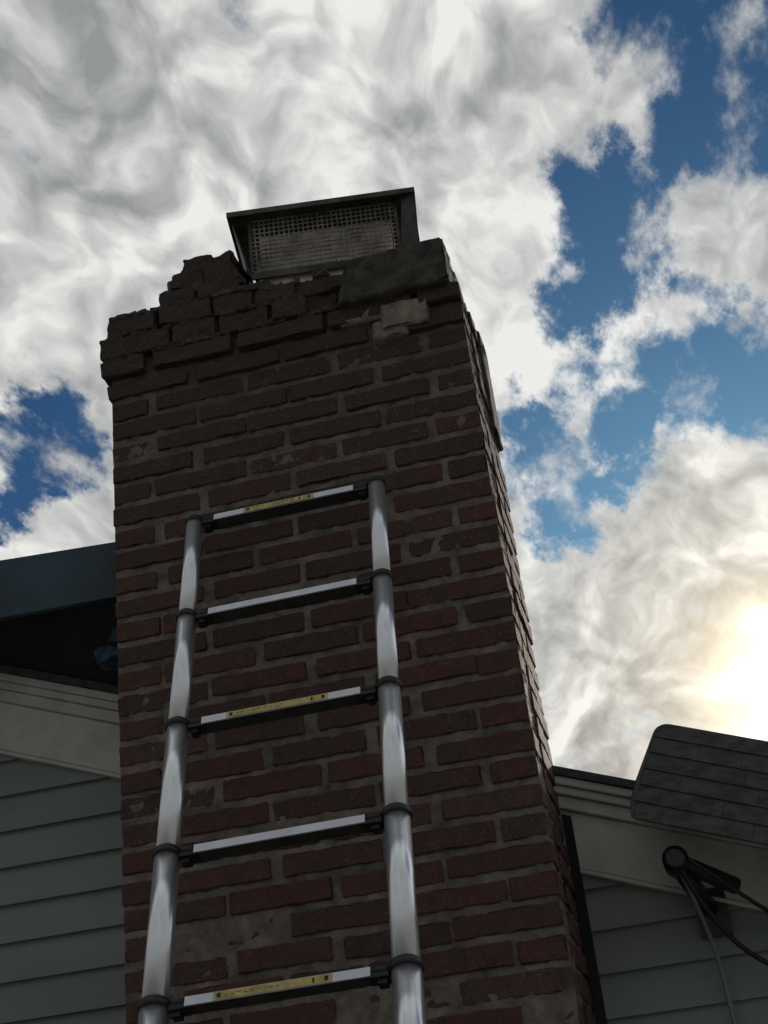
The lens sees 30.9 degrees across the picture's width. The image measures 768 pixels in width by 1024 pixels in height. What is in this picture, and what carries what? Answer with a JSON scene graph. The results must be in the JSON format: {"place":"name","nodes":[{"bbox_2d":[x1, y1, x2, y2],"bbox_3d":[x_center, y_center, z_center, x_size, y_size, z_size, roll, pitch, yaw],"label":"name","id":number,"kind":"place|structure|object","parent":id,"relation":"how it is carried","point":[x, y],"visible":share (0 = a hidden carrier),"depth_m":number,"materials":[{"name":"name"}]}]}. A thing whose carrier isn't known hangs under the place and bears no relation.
{"place":"outdoors","nodes":[
{"label":"outdoors","id":0,"kind":"place"},
{"bbox_2d":[0,0,767,779],"label":"sky","id":1,"kind":"structure","parent":0,"point":[591,176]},
{"label":"ground","id":2,"kind":"structure","parent":0,"visible":0},
{"bbox_2d":[137,475,425,1023],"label":"telescoping ladder","id":3,"kind":"object","parent":2,"relation":"on","point":[402,972],"visible":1,"depth_m":2.31,"materials":[{"name":"metal"}]},
{"bbox_2d":[100,238,595,1023],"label":"brick chimney","id":4,"kind":"object","parent":2,"relation":"on","point":[230,386],"visible":0.97,"depth_m":2.78,"materials":[{"name":"brick"}]},
{"bbox_2d":[226,187,419,283],"bbox_3d":[-0.127,-0.555,3.352,0.453,0.304,0.246,-8,-27,1],"label":"chimney cap","id":5,"kind":"object","parent":4,"relation":"on","point":[286,243],"visible":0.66,"depth_m":3.31,"materials":[{"name":"metal"}]},
{"bbox_2d":[561,814,606,1023],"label":"corner channel","id":6,"kind":"object","parent":4,"relation":"attached to","point":[595,984],"visible":1,"depth_m":2.72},
{"bbox_3d":[-0.614,3.645,5.464,9.600,4.321,6.648,-12,-28,9],"label":"wall body","id":7,"kind":"object","parent":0,"visible":0},
{"bbox_2d":[0,664,635,789],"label":"gable roof","id":8,"kind":"structure","parent":7,"relation":"on","point":[557,770],"depth_m":3.15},
{"bbox_2d":[0,599,117,684],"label":"eave soffit and roof","id":9,"kind":"structure","parent":8,"relation":"on","point":[67,641],"depth_m":3.13,"materials":[{"name":"black"}]},
{"bbox_2d":[0,542,116,619],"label":"dark fascia","id":10,"kind":"structure","parent":9,"relation":"attached to","point":[51,581],"depth_m":3.01,"materials":[{"name":"metal"}]},
{"bbox_2d":[93,626,117,670],"bbox_3d":[-0.581,0.299,3.058,0.113,0.081,0.098,-12,-28,9],"label":"bent flashing","id":11,"kind":"object","parent":9,"relation":"attached to","point":[106,658],"visible":0.35,"depth_m":3.03,"materials":[{"name":"metal"}]},
{"bbox_2d":[0,672,767,913],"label":"rake trim","id":12,"kind":"structure","parent":8,"relation":"attached to","point":[59,725],"depth_m":2.81,"materials":[{"name":"white paint"}]},
{"bbox_2d":[631,724,767,845],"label":"shingled roof corner","id":13,"kind":"object","parent":8,"relation":"attached to","point":[703,781],"visible":0.98,"depth_m":2.59,"materials":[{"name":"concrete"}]},
{"bbox_2d":[0,664,767,1023],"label":"clapboard siding","id":14,"kind":"object","parent":7,"relation":"attached to","point":[62,956],"visible":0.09,"depth_m":2.94,"materials":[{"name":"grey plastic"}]},
{"bbox_2d":[662,845,767,1023],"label":"service cable bracket","id":15,"kind":"object","parent":14,"relation":"attached to","point":[685,870],"visible":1,"depth_m":2.59,"materials":[{"name":"black plastic"}]}
]}

